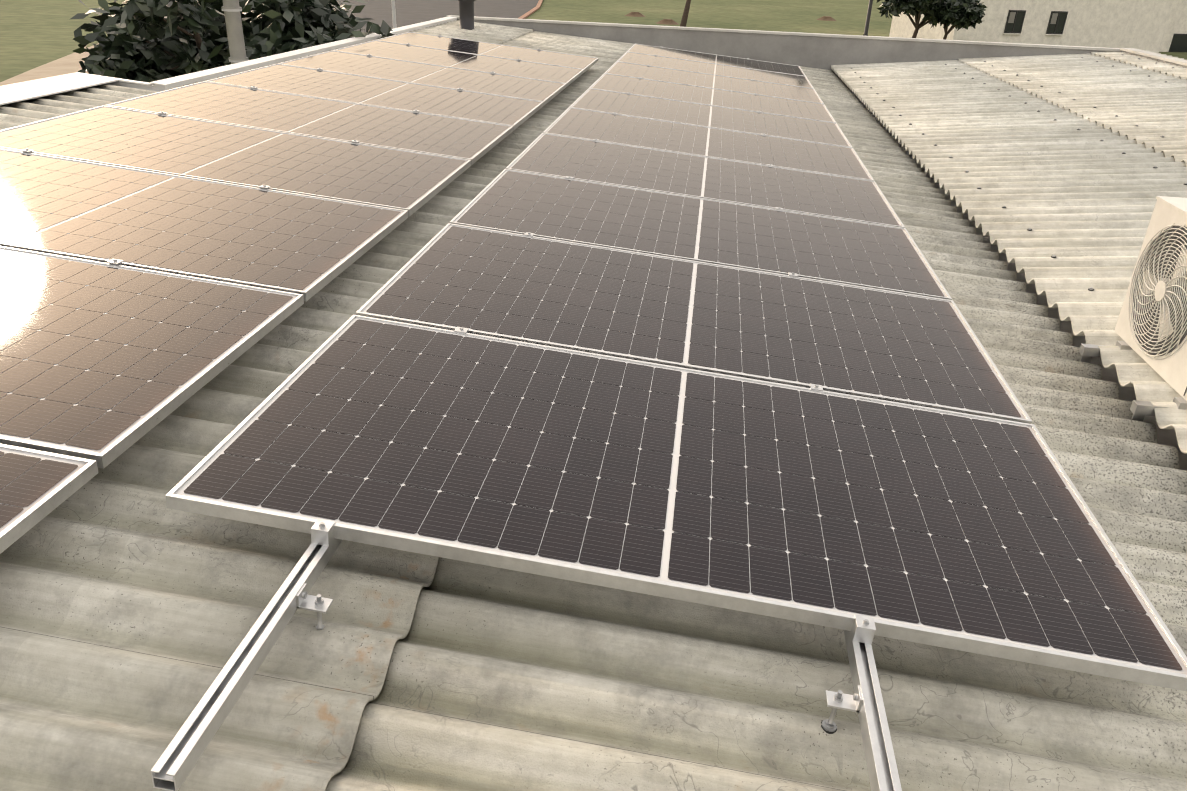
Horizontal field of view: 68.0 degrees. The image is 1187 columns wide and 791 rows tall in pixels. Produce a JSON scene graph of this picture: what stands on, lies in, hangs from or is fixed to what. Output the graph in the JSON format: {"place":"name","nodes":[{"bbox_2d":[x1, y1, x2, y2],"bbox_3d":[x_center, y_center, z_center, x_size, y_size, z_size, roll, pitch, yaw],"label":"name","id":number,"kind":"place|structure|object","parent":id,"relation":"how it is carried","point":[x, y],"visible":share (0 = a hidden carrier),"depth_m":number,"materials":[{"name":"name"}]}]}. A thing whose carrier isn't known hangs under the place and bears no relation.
{"place":"outdoors","nodes":[
{"label":"outdoors","id":0,"kind":"place"},
{"bbox_2d":[0,43,98,85],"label":"pavement","id":1,"kind":"structure","parent":0,"point":[68,64],"depth_m":31.44,"materials":[{"name":"beige concrete"}]},
{"bbox_2d":[334,0,538,32],"bbox_3d":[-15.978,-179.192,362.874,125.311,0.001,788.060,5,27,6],"label":"road asphalt","id":2,"kind":"structure","parent":0,"point":[408,12],"depth_m":68.83,"materials":[{"name":"grey asphalt"}]},
{"bbox_2d":[391,0,396,28],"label":"pole","id":3,"kind":"object","parent":2,"relation":"on","point":[393,13],"depth_m":40.46,"materials":[{"name":"metal"}]},
{"bbox_2d":[517,0,542,18],"bbox_3d":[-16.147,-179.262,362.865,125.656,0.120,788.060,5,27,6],"label":"kerb","id":4,"kind":"structure","parent":2,"relation":"on","point":[531,11],"depth_m":70.12,"materials":[{"name":"grey concrete"}]},
{"bbox_2d":[0,0,1186,81],"bbox_3d":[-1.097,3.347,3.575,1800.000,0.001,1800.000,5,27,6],"label":"ground grass","id":5,"kind":"structure","parent":0,"point":[35,33],"depth_m":67.10,"materials":[{"name":"green plant"}]},
{"bbox_2d":[71,0,393,81],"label":"broadleaf tree","id":6,"kind":"object","parent":5,"relation":"on","point":[153,40],"visible":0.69,"depth_m":10.26,"materials":[{"name":"green plant"}]},
{"bbox_2d":[221,0,248,63],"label":"street pole","id":7,"kind":"object","parent":5,"relation":"on","point":[231,9],"depth_m":9.50,"materials":[{"name":"concrete"}]},
{"bbox_2d":[680,0,690,26],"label":"pole","id":8,"kind":"object","parent":5,"relation":"on","point":[683,23],"depth_m":59.75,"materials":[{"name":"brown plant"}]},
{"bbox_2d":[625,12,835,24],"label":"dirt patches","id":9,"kind":"object","parent":5,"relation":"on","point":[673,22],"visible":0.79,"depth_m":70.16,"materials":[{"name":"brown soil"}]},
{"bbox_2d":[863,0,872,35],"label":"field pole","id":10,"kind":"object","parent":5,"relation":"on","point":[868,18],"depth_m":58.27,"materials":[{"name":"grey metal"}]},
{"bbox_2d":[876,0,950,37],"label":"tree","id":11,"kind":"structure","parent":5,"relation":"on","point":[908,8],"depth_m":47.06,"materials":[{"name":"green plant"}]},
{"bbox_2d":[917,0,986,39],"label":"tree","id":12,"kind":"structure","parent":5,"relation":"on","point":[960,14],"depth_m":46.49,"materials":[{"name":"green plant"}]},
{"bbox_2d":[849,89,1186,470],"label":"corrugated roof edge","id":13,"kind":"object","parent":5,"relation":"on","point":[1166,437],"depth_m":4.83,"materials":[{"name":"grey concrete"}]},
{"bbox_2d":[0,20,1186,790],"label":"corrugated roof","id":14,"kind":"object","parent":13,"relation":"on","point":[132,606],"visible":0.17,"depth_m":1.93,"materials":[{"name":"grey concrete"}]},
{"bbox_2d":[21,34,901,790],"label":"panel mounting rails","id":15,"kind":"object","parent":14,"relation":"on","point":[189,742],"visible":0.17,"depth_m":1.71,"materials":[{"name":"metal"}]},
{"bbox_2d":[0,444,97,553],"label":"solar panel","id":16,"kind":"object","parent":15,"relation":"on","point":[36,486],"visible":0.94,"depth_m":2.00,"materials":[{"name":"glass"}]},
{"bbox_2d":[0,246,303,468],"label":"solar panel","id":17,"kind":"object","parent":15,"relation":"on","point":[103,364],"visible":1,"depth_m":2.64,"materials":[{"name":"glass"}]},
{"bbox_2d":[0,148,407,301],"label":"solar panel","id":18,"kind":"object","parent":15,"relation":"on","point":[308,246],"visible":0.98,"depth_m":3.65,"materials":[{"name":"glass"}]},
{"bbox_2d":[0,106,470,216],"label":"solar panel","id":19,"kind":"object","parent":15,"relation":"on","point":[411,182],"visible":1,"depth_m":4.66,"materials":[{"name":"glass"}]},
{"bbox_2d":[105,81,513,164],"bbox_3d":[-1.760,-1.810,5.764,2.278,0.036,1.134,9,27,4],"label":"solar panel","id":20,"kind":"object","parent":15,"relation":"on","point":[473,141],"visible":0.96,"depth_m":5.69,"materials":[{"name":"glass"}]},
{"bbox_2d":[206,64,543,130],"bbox_3d":[-1.605,-2.321,6.787,2.278,0.036,1.134,9,27,4],"label":"solar panel","id":21,"kind":"object","parent":15,"relation":"on","point":[443,101],"visible":0.98,"depth_m":6.73,"materials":[{"name":"glass"}]},
{"bbox_2d":[278,50,566,104],"bbox_3d":[-1.451,-2.833,7.809,2.278,0.036,1.134,9,27,4],"label":"solar panel","id":22,"kind":"object","parent":15,"relation":"on","point":[545,92],"visible":0.96,"depth_m":7.76,"materials":[{"name":"glass"}]},
{"bbox_2d":[332,40,583,86],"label":"solar panel","id":23,"kind":"object","parent":15,"relation":"on","point":[568,76],"visible":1,"depth_m":8.79,"materials":[{"name":"glass"}]},
{"bbox_2d":[377,32,597,71],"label":"solar panel","id":24,"kind":"object","parent":15,"relation":"on","point":[585,63],"visible":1,"depth_m":9.82,"materials":[{"name":"glass"}]},
{"bbox_2d":[165,314,1186,690],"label":"solar panel","id":25,"kind":"object","parent":15,"relation":"attached to","point":[949,530],"visible":1,"depth_m":2.24,"materials":[{"name":"glass"}]},
{"bbox_2d":[356,223,1031,423],"bbox_3d":[0.380,-0.336,3.451,2.278,0.036,1.134,9,27,4],"label":"solar panel","id":26,"kind":"object","parent":15,"relation":"attached to","point":[900,347],"visible":0.96,"depth_m":3.33,"materials":[{"name":"glass"}]},
{"bbox_2d":[450,169,951,299],"bbox_3d":[0.535,-0.848,4.474,2.278,0.036,1.134,9,27,4],"label":"solar panel","id":27,"kind":"object","parent":15,"relation":"attached to","point":[838,250],"visible":0.94,"depth_m":4.38,"materials":[{"name":"glass"}]},
{"bbox_2d":[506,133,904,227],"bbox_3d":[0.690,-1.359,5.497,2.278,0.036,1.134,9,27,4],"label":"solar panel","id":28,"kind":"object","parent":15,"relation":"attached to","point":[807,192],"visible":0.98,"depth_m":5.42,"materials":[{"name":"glass"}]},
{"bbox_2d":[543,107,873,180],"bbox_3d":[0.845,-1.871,6.519,2.278,0.036,1.134,9,27,4],"label":"solar panel","id":29,"kind":"object","parent":15,"relation":"attached to","point":[830,159],"visible":0.98,"depth_m":6.46,"materials":[{"name":"glass"}]},
{"bbox_2d":[569,88,852,147],"bbox_3d":[0.999,-2.382,7.542,2.278,0.036,1.134,9,27,4],"label":"solar panel","id":30,"kind":"object","parent":15,"relation":"attached to","point":[768,124],"visible":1,"depth_m":7.49,"materials":[{"name":"glass"}]},
{"bbox_2d":[589,73,835,122],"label":"solar panel","id":31,"kind":"object","parent":15,"relation":"attached to","point":[718,97],"visible":0.94,"depth_m":8.52,"materials":[{"name":"glass"}]},
{"bbox_2d":[605,61,823,103],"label":"solar panel","id":32,"kind":"object","parent":15,"relation":"attached to","point":[716,81],"visible":0.94,"depth_m":9.55,"materials":[{"name":"glass"}]},
{"bbox_2d":[617,52,813,87],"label":"solar panel","id":33,"kind":"object","parent":15,"relation":"attached to","point":[718,69],"visible":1,"depth_m":10.59,"materials":[{"name":"glass"}]},
{"bbox_2d":[627,43,805,75],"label":"solar panel","id":34,"kind":"object","parent":15,"relation":"attached to","point":[717,59],"visible":0.9,"depth_m":11.61,"materials":[{"name":"glass"}]},
{"bbox_2d":[458,0,475,29],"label":"flue vent","id":35,"kind":"object","parent":14,"relation":"on","point":[466,13],"visible":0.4,"depth_m":12.62,"materials":[{"name":"grey metal"}]},
{"bbox_2d":[446,15,1186,88],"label":"parapet","id":36,"kind":"structure","parent":13,"relation":"on","point":[819,51],"depth_m":13.26,"materials":[{"name":"grey concrete"}]},
{"bbox_2d":[0,16,456,104],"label":"parapet wall","id":37,"kind":"structure","parent":36,"relation":"attached to","point":[22,91],"depth_m":6.69,"materials":[{"name":"white concrete"}]},
{"bbox_2d":[831,50,1186,453],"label":"corrugated roof","id":38,"kind":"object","parent":13,"relation":"on","point":[1081,203],"visible":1,"depth_m":7.09,"materials":[{"name":"grey concrete"}]},
{"bbox_2d":[854,54,1186,290],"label":"roof screws","id":39,"kind":"object","parent":38,"relation":"attached to","point":[1054,256],"visible":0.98,"depth_m":7.83,"materials":[{"name":"metal"}]},
{"bbox_2d":[1079,196,1186,420],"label":"air conditioner unit","id":40,"kind":"object","parent":38,"relation":"on","point":[1151,327],"visible":0.98,"depth_m":3.46,"materials":[{"name":"paint"}]},
{"bbox_2d":[889,0,1186,52],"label":"white house","id":41,"kind":"structure","parent":0,"point":[1157,26],"depth_m":54.51,"materials":[{"name":"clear paint"}]}
]}

